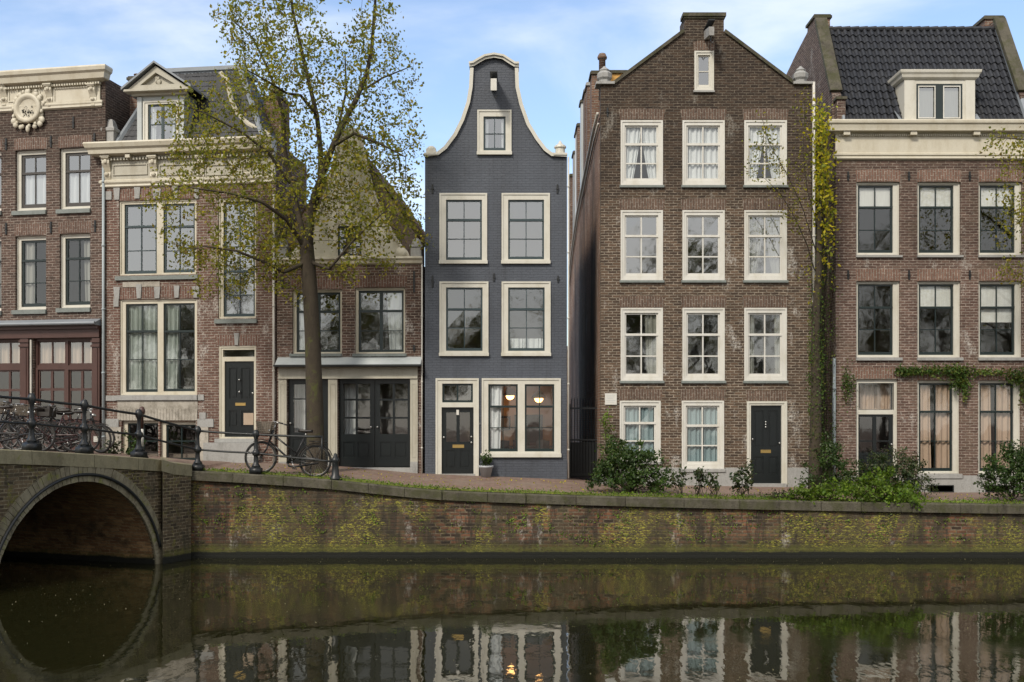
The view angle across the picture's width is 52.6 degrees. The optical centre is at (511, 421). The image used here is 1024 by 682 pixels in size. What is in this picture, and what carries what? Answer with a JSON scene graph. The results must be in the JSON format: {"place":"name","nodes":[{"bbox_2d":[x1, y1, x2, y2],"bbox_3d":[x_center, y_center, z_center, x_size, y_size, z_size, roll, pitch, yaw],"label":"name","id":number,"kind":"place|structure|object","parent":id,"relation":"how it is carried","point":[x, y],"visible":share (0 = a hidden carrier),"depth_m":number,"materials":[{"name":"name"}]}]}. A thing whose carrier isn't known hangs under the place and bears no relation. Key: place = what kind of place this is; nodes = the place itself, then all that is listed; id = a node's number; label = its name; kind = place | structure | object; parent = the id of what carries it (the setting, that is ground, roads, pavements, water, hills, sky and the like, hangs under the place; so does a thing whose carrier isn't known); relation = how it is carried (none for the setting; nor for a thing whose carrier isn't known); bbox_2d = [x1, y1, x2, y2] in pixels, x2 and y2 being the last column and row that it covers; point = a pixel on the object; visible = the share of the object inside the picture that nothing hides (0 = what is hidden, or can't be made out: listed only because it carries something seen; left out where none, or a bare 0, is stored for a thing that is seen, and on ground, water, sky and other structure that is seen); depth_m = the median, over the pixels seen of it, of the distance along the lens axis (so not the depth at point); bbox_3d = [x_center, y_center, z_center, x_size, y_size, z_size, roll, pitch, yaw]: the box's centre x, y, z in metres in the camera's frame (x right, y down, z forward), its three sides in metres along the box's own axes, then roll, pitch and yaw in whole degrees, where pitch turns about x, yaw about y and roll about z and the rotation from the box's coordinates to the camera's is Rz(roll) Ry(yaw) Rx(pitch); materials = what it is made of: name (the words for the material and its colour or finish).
{"place":"outdoors","nodes":[
{"label":"outdoors","id":0,"kind":"place"},
{"bbox_2d":[0,558,1022,681],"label":"floating leaves","id":1,"kind":"object","parent":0,"point":[516,605],"visible":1,"depth_m":19.54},
{"bbox_2d":[0,556,1023,681],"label":"water","id":2,"kind":"structure","parent":0,"point":[676,623],"depth_m":18.08,"materials":[{"name":"liquid"}]},
{"bbox_2d":[0,447,1023,502],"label":"street","id":3,"kind":"structure","parent":0,"point":[462,481],"depth_m":28.64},
{"bbox_2d":[0,405,28,449],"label":"bicycle","id":4,"kind":"object","parent":3,"relation":"on","point":[16,433],"visible":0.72,"depth_m":24.69,"materials":[{"name":"metal"}]},
{"bbox_2d":[2,403,45,447],"bbox_3d":[-13.313,0.143,27.338,2.047,1.238,0.630,0,6,8],"label":"bicycle","id":5,"kind":"object","parent":3,"relation":"on","point":[22,412],"visible":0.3,"depth_m":27.23,"materials":[{"name":"metal"}]},
{"bbox_2d":[0,401,56,450],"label":"bicycle","id":6,"kind":"object","parent":3,"relation":"on","point":[8,412],"visible":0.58,"depth_m":25.56,"materials":[{"name":"metal"}]},
{"bbox_2d":[0,406,67,450],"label":"bicycle","id":7,"kind":"object","parent":3,"relation":"on","point":[43,445],"visible":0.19,"depth_m":28.25,"materials":[{"name":"metal"}]},
{"bbox_2d":[5,403,90,451],"bbox_3d":[-11.820,0.159,26.464,2.052,1.238,0.630,0,-6,-12],"label":"bicycle","id":8,"kind":"object","parent":3,"relation":"on","point":[60,435],"visible":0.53,"depth_m":26.50,"materials":[{"name":"metal"}]},
{"bbox_2d":[0,64,129,449],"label":"shop house","id":9,"kind":"structure","parent":3,"relation":"on","point":[52,119],"depth_m":31.33,"materials":[{"name":"brown brick"}]},
{"bbox_2d":[0,339,19,367],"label":"shop window","id":10,"kind":"structure","parent":9,"relation":"in","point":[9,349],"depth_m":31.74,"materials":[{"name":"paint"}]},
{"bbox_2d":[0,367,19,447],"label":"door","id":11,"kind":"structure","parent":9,"relation":"in","point":[13,369],"depth_m":31.65,"materials":[{"name":"paint"}]},
{"bbox_2d":[11,150,46,215],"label":"window","id":12,"kind":"structure","parent":9,"relation":"in","point":[31,190],"depth_m":31.59,"materials":[{"name":"beige paint"}]},
{"bbox_2d":[11,236,46,313],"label":"window","id":13,"kind":"structure","parent":9,"relation":"in","point":[27,260],"depth_m":31.59,"materials":[{"name":"beige paint"}]},
{"bbox_2d":[35,367,91,449],"bbox_3d":[-13.474,-0.376,31.346,2.002,2.533,0.130,0,0,10],"label":"shop door","id":14,"kind":"structure","parent":9,"relation":"in","point":[67,389],"depth_m":31.31,"materials":[{"name":"paint"}]},
{"bbox_2d":[36,338,91,367],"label":"shop window","id":15,"kind":"structure","parent":9,"relation":"in","point":[57,352],"depth_m":31.40,"materials":[{"name":"paint"}]},
{"bbox_2d":[56,148,90,213],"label":"window","id":16,"kind":"structure","parent":9,"relation":"in","point":[75,188],"depth_m":31.33,"materials":[{"name":"beige paint"}]},
{"bbox_2d":[56,233,90,312],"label":"window","id":17,"kind":"structure","parent":9,"relation":"in","point":[66,306],"depth_m":31.32,"materials":[{"name":"beige paint"}]},
{"bbox_2d":[35,405,100,450],"bbox_3d":[-11.732,0.188,27.261,2.047,1.238,0.630,0,-6,10],"label":"bicycle","id":18,"kind":"object","parent":3,"relation":"on","point":[49,410],"visible":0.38,"depth_m":27.23,"materials":[{"name":"metal"}]},
{"bbox_2d":[37,407,114,450],"bbox_3d":[-12.062,0.218,28.672,2.049,1.238,0.630,0,-7,-10],"label":"bicycle","id":19,"kind":"object","parent":3,"relation":"on","point":[107,427],"visible":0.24,"depth_m":28.72,"materials":[{"name":"metal"}]},
{"bbox_2d":[50,408,111,452],"bbox_3d":[-11.518,0.217,27.642,2.057,1.238,0.630,0,6,20],"label":"bicycle","id":20,"kind":"object","parent":3,"relation":"on","point":[90,443],"visible":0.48,"depth_m":27.50,"materials":[{"name":"metal"}]},
{"bbox_2d":[99,430,125,453],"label":"plant","id":21,"kind":"object","parent":3,"relation":"on","point":[114,451],"visible":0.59,"depth_m":29.55,"materials":[{"name":"green plant"}]},
{"bbox_2d":[122,428,145,454],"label":"plant","id":22,"kind":"object","parent":3,"relation":"on","point":[127,452],"visible":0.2,"depth_m":29.57,"materials":[{"name":"green plant"}]},
{"bbox_2d":[139,406,148,457],"bbox_3d":[-9.107,0.270,25.512,0.320,1.300,0.320,0,0,0],"label":"white topped pole","id":23,"kind":"object","parent":3,"relation":"on","point":[142,423],"visible":0.34,"depth_m":25.48,"materials":[{"name":"black metal"}]},
{"bbox_2d":[82,60,306,462],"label":"ornate house","id":24,"kind":"structure","parent":3,"relation":"on","point":[177,353],"depth_m":30.81,"materials":[{"name":"red brick"}]},
{"bbox_2d":[123,420,157,453],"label":"basement window","id":25,"kind":"structure","parent":24,"relation":"in","point":[127,424],"depth_m":31.01,"materials":[{"name":"beige paint"}]},
{"bbox_2d":[115,199,197,280],"bbox_3d":[-10.533,-5.406,30.836,2.588,2.378,0.260,0,0,7],"label":"window","id":26,"kind":"structure","parent":24,"relation":"in","point":[161,272],"depth_m":30.84,"materials":[{"name":"beige paint"}]},
{"bbox_2d":[116,299,197,399],"bbox_3d":[-10.521,-2.148,30.848,2.527,3.005,0.288,0,0,7],"label":"window","id":27,"kind":"structure","parent":24,"relation":"in","point":[150,329],"depth_m":30.94,"materials":[{"name":"beige paint"}]},
{"bbox_2d":[143,100,178,139],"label":"window","id":28,"kind":"structure","parent":24,"relation":"in","point":[149,127],"depth_m":30.82,"materials":[{"name":"beige paint"}]},
{"bbox_2d":[162,421,195,459],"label":"basement window","id":29,"kind":"structure","parent":24,"relation":"in","point":[165,427],"depth_m":30.85,"materials":[{"name":"beige paint"}]},
{"bbox_2d":[214,197,256,323],"bbox_3d":[-8.097,-4.749,30.517,1.297,3.707,0.260,0,0,7],"label":"window","id":30,"kind":"structure","parent":24,"relation":"in","point":[223,301],"depth_m":30.57,"materials":[{"name":"beige paint"}]},
{"bbox_2d":[225,361,253,436],"bbox_3d":[-8.017,-0.667,30.527,0.903,2.237,0.120,0,0,7],"label":"door","id":31,"kind":"structure","parent":24,"relation":"in","point":[239,375],"depth_m":30.54,"materials":[{"name":"black paint"}]},
{"bbox_2d":[138,0,433,472],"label":"canal tree","id":32,"kind":"object","parent":3,"relation":"on","point":[307,264],"visible":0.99,"depth_m":27.94,"materials":[{"name":"green plant"}]},
{"bbox_2d":[244,421,332,476],"bbox_3d":[-5.753,0.704,26.767,2.272,1.367,0.696,4,-4,0],"label":"bicycle","id":33,"kind":"object","parent":3,"relation":"on","point":[270,426],"visible":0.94,"depth_m":26.74,"materials":[{"name":"metal"}]},
{"bbox_2d":[273,128,424,473],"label":"gable house","id":34,"kind":"structure","parent":3,"relation":"on","point":[372,331],"depth_m":30.20,"materials":[{"name":"red brick"}]},
{"bbox_2d":[289,379,327,464],"bbox_3d":[-5.950,0.009,30.324,1.195,2.519,0.120,0,0,4],"label":"door","id":35,"kind":"structure","parent":34,"relation":"in","point":[294,442],"depth_m":30.36,"materials":[{"name":"black paint"}]},
{"bbox_2d":[289,290,341,356],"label":"window","id":36,"kind":"structure","parent":34,"relation":"in","point":[298,314],"depth_m":30.32,"materials":[{"name":"beige paint"}]},
{"bbox_2d":[334,222,364,256],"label":"window","id":37,"kind":"structure","parent":34,"relation":"in","point":[336,251],"depth_m":30.14,"materials":[{"name":"beige paint"}]},
{"bbox_2d":[339,379,374,466],"bbox_3d":[-4.518,0.028,30.224,1.040,2.548,0.120,0,0,4],"label":"door","id":38,"kind":"structure","parent":34,"relation":"in","point":[355,450],"depth_m":30.24,"materials":[{"name":"black paint"}]},
{"bbox_2d":[352,288,405,356],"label":"window","id":39,"kind":"structure","parent":34,"relation":"in","point":[395,296],"depth_m":30.22,"materials":[{"name":"beige paint"}]},
{"bbox_2d":[375,379,409,466],"bbox_3d":[-3.470,0.028,30.151,1.031,2.542,0.120,0,0,4],"label":"door","id":40,"kind":"structure","parent":34,"relation":"in","point":[391,450],"depth_m":30.17,"materials":[{"name":"black paint"}]},
{"bbox_2d":[479,449,493,476],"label":"potted plant","id":41,"kind":"object","parent":3,"relation":"on","point":[485,469],"visible":1,"depth_m":29.66,"materials":[{"name":"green plant"}]},
{"bbox_2d":[424,52,569,478],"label":"grey gable house","id":42,"kind":"structure","parent":3,"relation":"on","point":[496,317],"depth_m":30.00,"materials":[{"name":"paint"}]},
{"bbox_2d":[442,407,473,473],"bbox_3d":[-1.574,0.537,30.050,0.926,1.926,0.120,0,0,0],"label":"door","id":43,"kind":"structure","parent":42,"relation":"in","point":[457,457],"depth_m":30.06,"materials":[{"name":"black paint"}]},
{"bbox_2d":[439,193,487,263],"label":"window","id":44,"kind":"structure","parent":42,"relation":"in","point":[444,198],"depth_m":29.97,"materials":[{"name":"beige paint"}]},
{"bbox_2d":[439,281,488,355],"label":"window","id":45,"kind":"structure","parent":42,"relation":"in","point":[444,286],"depth_m":29.97,"materials":[{"name":"beige paint"}]},
{"bbox_2d":[477,110,511,154],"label":"window","id":46,"kind":"structure","parent":42,"relation":"in","point":[483,116],"depth_m":29.97,"materials":[{"name":"beige paint"}]},
{"bbox_2d":[501,416,510,429],"bbox_3d":[-0.368,0.038,33.062,0.640,0.450,0.035,0,0,0],"label":"framed picture","id":47,"kind":"object","parent":42,"relation":"attached to","point":[505,421],"visible":0.36,"depth_m":33.05,"materials":[{"name":"black wood"}]},
{"bbox_2d":[502,388,515,399],"bbox_3d":[-0.060,-1.037,32.300,0.480,0.700,0.480,0,0,0],"label":"pendant lamp","id":48,"kind":"object","parent":42,"relation":"hanging from","point":[509,393],"visible":0.94,"depth_m":32.18,"materials":[{"name":"white"}]},
{"bbox_2d":[481,378,560,456],"bbox_3d":[0.259,-0.120,30.021,2.333,2.286,0.213,0,0,0],"label":"window","id":49,"kind":"structure","parent":42,"relation":"in","point":[491,387],"depth_m":29.97,"materials":[{"name":"beige paint"}]},
{"bbox_2d":[501,193,550,263],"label":"window","id":50,"kind":"structure","parent":42,"relation":"in","point":[507,198],"depth_m":29.97,"materials":[{"name":"beige paint"}]},
{"bbox_2d":[501,281,550,355],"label":"window","id":51,"kind":"structure","parent":42,"relation":"in","point":[510,347],"depth_m":29.97,"materials":[{"name":"beige paint"}]},
{"bbox_2d":[513,415,542,445],"bbox_3d":[0.528,0.623,33.030,1.000,1.700,0.300,0,0,0],"label":"wall cabinet","id":52,"kind":"object","parent":42,"relation":"in","point":[532,433],"depth_m":32.95,"materials":[{"name":"wood"}]},
{"bbox_2d":[567,346,567,456],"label":"annex","id":53,"kind":"object","parent":3,"relation":"on","point":[567,400],"depth_m":52.50,"materials":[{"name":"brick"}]},
{"bbox_2d":[223,463,1020,500],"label":"fallen leaves","id":54,"kind":"object","parent":3,"relation":"on","point":[555,486],"visible":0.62,"depth_m":28.17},
{"bbox_2d":[599,407,645,485],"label":"climbing shoots","id":55,"kind":"object","parent":3,"relation":"on","point":[606,424],"visible":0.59,"depth_m":29.49,"materials":[{"name":"green plant"}]},
{"bbox_2d":[585,433,676,494],"bbox_3d":[3.212,1.194,27.591,2.642,1.914,1.658,0,0,0],"label":"leafy shrub","id":56,"kind":"object","parent":3,"relation":"on","point":[631,462],"visible":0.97,"depth_m":27.37,"materials":[{"name":"green plant"}]},
{"bbox_2d":[666,460,691,494],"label":"plant","id":57,"kind":"object","parent":3,"relation":"on","point":[682,484],"visible":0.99,"depth_m":27.00,"materials":[{"name":"green plant"}]},
{"bbox_2d":[569,12,815,486],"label":"tall umber house","id":58,"kind":"structure","parent":3,"relation":"on","point":[689,307],"depth_m":30.00,"materials":[{"name":"brick"}]},
{"bbox_2d":[569,397,596,477],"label":"alley gate","id":59,"kind":"structure","parent":58,"relation":"attached to","point":[582,454],"depth_m":31.19,"materials":[{"name":"black metal"}]},
{"bbox_2d":[605,393,616,404],"bbox_3d":[2.859,-0.665,29.979,0.340,0.330,0.032,0,0,0],"label":"wall plaque","id":60,"kind":"object","parent":58,"relation":"attached to","point":[610,398],"depth_m":29.96,"materials":[{"name":"white paint"}]},
{"bbox_2d":[620,401,661,463],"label":"window","id":61,"kind":"structure","parent":58,"relation":"in","point":[641,420],"depth_m":30.11,"materials":[{"name":"white paint"}]},
{"bbox_2d":[620,120,663,187],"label":"window","id":62,"kind":"structure","parent":58,"relation":"in","point":[649,133],"depth_m":30.05,"materials":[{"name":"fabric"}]},
{"bbox_2d":[620,210,663,282],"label":"window","id":63,"kind":"structure","parent":58,"relation":"in","point":[657,277],"depth_m":30.00,"materials":[{"name":"white paint"}]},
{"bbox_2d":[620,308,663,382],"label":"window","id":64,"kind":"structure","parent":58,"relation":"in","point":[653,334],"depth_m":30.02,"materials":[{"name":"white paint"}]},
{"bbox_2d":[681,120,725,187],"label":"window","id":65,"kind":"structure","parent":58,"relation":"in","point":[703,141],"depth_m":30.05,"materials":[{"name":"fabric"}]},
{"bbox_2d":[681,210,725,282],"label":"window","id":66,"kind":"structure","parent":58,"relation":"in","point":[719,277],"depth_m":30.00,"materials":[{"name":"white paint"}]},
{"bbox_2d":[681,308,725,382],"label":"window","id":67,"kind":"structure","parent":58,"relation":"in","point":[720,377],"depth_m":30.00,"materials":[{"name":"white paint"}]},
{"bbox_2d":[681,401,725,471],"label":"window","id":68,"kind":"structure","parent":58,"relation":"in","point":[702,421],"depth_m":30.05,"materials":[{"name":"white paint"}]},
{"bbox_2d":[693,51,714,92],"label":"window","id":69,"kind":"structure","parent":58,"relation":"in","point":[709,88],"depth_m":29.98,"materials":[{"name":"beige paint"}]},
{"bbox_2d":[743,120,787,187],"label":"window","id":70,"kind":"structure","parent":58,"relation":"in","point":[750,126],"depth_m":30.05,"materials":[{"name":"white paint"}]},
{"bbox_2d":[743,210,787,282],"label":"window","id":71,"kind":"structure","parent":58,"relation":"in","point":[776,232],"depth_m":30.05,"materials":[{"name":"white paint"}]},
{"bbox_2d":[743,308,787,382],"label":"window","id":72,"kind":"structure","parent":58,"relation":"in","point":[780,314],"depth_m":30.02,"materials":[{"name":"white paint"}]},
{"bbox_2d":[751,405,780,482],"bbox_3d":[7.352,0.648,30.040,0.889,2.259,0.120,0,0,0],"label":"door","id":73,"kind":"structure","parent":58,"relation":"in","point":[765,419],"depth_m":30.05,"materials":[{"name":"black paint"}]},
{"bbox_2d":[808,233,842,481],"bbox_3d":[8.945,-1.681,29.697,1.038,7.526,0.682,0,0,0],"label":"dry creeper","id":74,"kind":"object","parent":58,"relation":"attached to","point":[824,294],"visible":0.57,"depth_m":29.66,"materials":[{"name":"green plant"}]},
{"bbox_2d":[688,466,709,495],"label":"plant","id":75,"kind":"object","parent":3,"relation":"on","point":[698,473],"visible":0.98,"depth_m":26.97,"materials":[{"name":"green plant"}]},
{"bbox_2d":[697,469,720,495],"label":"plant","id":76,"kind":"object","parent":3,"relation":"on","point":[716,486],"visible":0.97,"depth_m":26.95,"materials":[{"name":"green plant"}]},
{"bbox_2d":[729,458,756,494],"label":"plant","id":77,"kind":"object","parent":3,"relation":"on","point":[740,473],"visible":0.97,"depth_m":27.14,"materials":[{"name":"green plant"}]},
{"bbox_2d":[759,488,797,499],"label":"kerb plant","id":78,"kind":"object","parent":3,"relation":"on","point":[776,493],"visible":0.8,"depth_m":26.70,"materials":[{"name":"green plant"}]},
{"bbox_2d":[741,88,827,488],"bbox_3d":[7.568,-3.701,28.742,2.416,11.260,1.219,0,0,0],"label":"slim tree","id":79,"kind":"object","parent":3,"relation":"on","point":[815,411],"visible":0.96,"depth_m":28.80,"materials":[{"name":"green plant"}]},
{"bbox_2d":[803,93,841,296],"bbox_3d":[8.681,-6.317,28.747,1.161,5.722,0.941,0,0,-32],"label":"yellow creeper","id":80,"kind":"object","parent":79,"relation":"hanging from","point":[823,191],"visible":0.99,"depth_m":28.76,"materials":[{"name":"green plant"}]},
{"bbox_2d":[781,477,859,504],"bbox_3d":[7.917,1.750,26.608,1.910,0.701,0.959,0,0,0],"label":"kerb plant","id":81,"kind":"object","parent":3,"relation":"on","point":[818,491],"visible":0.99,"depth_m":26.45,"materials":[{"name":"green plant"}]},
{"bbox_2d":[794,423,858,489],"bbox_3d":[8.647,1.006,28.383,1.813,1.940,1.134,0,0,0],"label":"leafy shrub","id":82,"kind":"object","parent":3,"relation":"on","point":[834,450],"visible":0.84,"depth_m":28.36,"materials":[{"name":"green plant"}]},
{"bbox_2d":[837,442,934,497],"bbox_3d":[9.905,1.321,27.584,2.382,1.604,1.336,0,0,0],"label":"leafy shrub","id":83,"kind":"object","parent":3,"relation":"on","point":[905,473],"visible":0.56,"depth_m":27.52,"materials":[{"name":"green plant"}]},
{"bbox_2d":[786,14,1023,491],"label":"tiled roof house","id":84,"kind":"structure","parent":3,"relation":"on","point":[917,112],"depth_m":30.09,"materials":[{"name":"brick"}]},
{"bbox_2d":[839,359,858,412],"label":"facade ivy","id":85,"kind":"object","parent":84,"relation":"attached to","point":[847,381],"visible":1,"depth_m":29.90,"materials":[{"name":"green plant"}]},
{"bbox_2d":[858,414,892,474],"bbox_3d":[10.556,0.694,30.110,1.019,1.833,0.120,0,0,0],"label":"door","id":86,"kind":"structure","parent":84,"relation":"in","point":[863,456],"depth_m":30.12,"materials":[{"name":"black paint"}]},
{"bbox_2d":[856,183,902,256],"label":"window","id":87,"kind":"structure","parent":84,"relation":"in","point":[874,196],"depth_m":30.12,"materials":[{"name":"beige paint"}]},
{"bbox_2d":[856,281,902,360],"bbox_3d":[10.611,-2.928,30.075,1.333,2.300,0.290,0,0,0],"label":"window","id":88,"kind":"structure","parent":84,"relation":"in","point":[893,355],"depth_m":30.09,"materials":[{"name":"beige paint"}]},
{"bbox_2d":[917,380,962,477],"bbox_3d":[12.361,0.211,30.089,1.296,2.837,0.318,0,0,0],"label":"window","id":89,"kind":"structure","parent":84,"relation":"in","point":[946,401],"depth_m":30.19,"materials":[{"name":"beige paint"}]},
{"bbox_2d":[917,183,963,256],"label":"window","id":90,"kind":"structure","parent":84,"relation":"in","point":[934,196],"depth_m":30.14,"materials":[{"name":"beige paint"}]},
{"bbox_2d":[917,281,963,360],"bbox_3d":[12.375,-2.928,30.075,1.324,2.300,0.290,0,0,0],"label":"window","id":91,"kind":"structure","parent":84,"relation":"in","point":[934,295],"depth_m":30.11,"materials":[{"name":"beige paint"}]},
{"bbox_2d":[890,360,1023,409],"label":"facade ivy","id":92,"kind":"object","parent":84,"relation":"attached to","point":[958,372],"visible":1,"depth_m":29.84,"materials":[{"name":"green plant"}]},
{"bbox_2d":[978,380,1019,477],"bbox_3d":[14.125,0.211,30.089,1.306,2.837,0.318,0,0,0],"label":"window","id":93,"kind":"structure","parent":84,"relation":"in","point":[1007,412],"depth_m":30.20,"materials":[{"name":"beige paint"}]},
{"bbox_2d":[978,183,1023,256],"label":"window","id":94,"kind":"structure","parent":84,"relation":"in","point":[984,188],"depth_m":30.14,"materials":[{"name":"beige paint"}]},
{"bbox_2d":[978,281,1023,360],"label":"window","id":95,"kind":"structure","parent":84,"relation":"in","point":[998,302],"depth_m":30.14,"materials":[{"name":"beige paint"}]},
{"bbox_2d":[901,450,940,496],"bbox_3d":[11.030,1.401,28.070,1.044,1.299,0.996,0,0,33],"label":"leafy shrub","id":96,"kind":"object","parent":3,"relation":"on","point":[927,487],"visible":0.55,"depth_m":28.12,"materials":[{"name":"green plant"}]},
{"bbox_2d":[973,437,1023,501],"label":"leafy shrub","id":97,"kind":"object","parent":3,"relation":"on","point":[1010,454],"visible":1,"depth_m":27.32,"materials":[{"name":"green plant"}]},
{"bbox_2d":[975,126,1023,287],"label":"edge tree","id":98,"kind":"object","parent":3,"relation":"on","point":[1021,220],"visible":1,"depth_m":27.41,"materials":[{"name":"green plant"}]},
{"bbox_2d":[0,0,1023,345],"label":"sky","id":99,"kind":"structure","parent":0,"point":[556,44],"materials":[{"name":"blue"}]},
{"label":"canal bed","id":100,"kind":"structure","parent":0,"visible":0},
{"bbox_2d":[0,449,191,563],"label":"arch bridge","id":101,"kind":"structure","parent":100,"relation":"on","point":[84,507],"depth_m":25.19,"materials":[{"name":"brick"}]},
{"bbox_2d":[191,471,1023,557],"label":"quay wall","id":102,"kind":"structure","parent":100,"relation":"on","point":[260,535],"depth_m":26.35,"materials":[{"name":"brick"}]},
{"bbox_2d":[0,393,331,473],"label":"railing","id":103,"kind":"object","parent":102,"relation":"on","point":[84,446],"visible":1,"depth_m":24.89,"materials":[{"name":"black metal"}]},
{"bbox_2d":[330,453,341,479],"bbox_3d":[-4.522,1.137,26.540,0.340,0.680,0.340,0,0,0],"label":"end bollard","id":104,"kind":"object","parent":102,"relation":"on","point":[335,460],"visible":1,"depth_m":26.46,"materials":[{"name":"black metal"}]},
{"bbox_2d":[191,485,1023,547],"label":"wall weeds","id":105,"kind":"object","parent":102,"relation":"attached to","point":[574,524],"depth_m":26.33,"materials":[{"name":"green plant"}]},
{"bbox_2d":[203,467,1022,504],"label":"weeds","id":106,"kind":"object","parent":102,"relation":"on","point":[705,495],"visible":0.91,"depth_m":26.59,"materials":[{"name":"green plant"}]},
{"bbox_2d":[205,469,1023,503],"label":"moss","id":107,"kind":"object","parent":102,"relation":"on","point":[402,485],"visible":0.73,"depth_m":26.65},
{"bbox_2d":[843,466,925,510],"bbox_3d":[9.557,1.704,26.519,2.149,1.185,1.093,0,0,0],"label":"kerb plant","id":108,"kind":"object","parent":102,"relation":"on","point":[900,493],"visible":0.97,"depth_m":26.38,"materials":[{"name":"green plant"}]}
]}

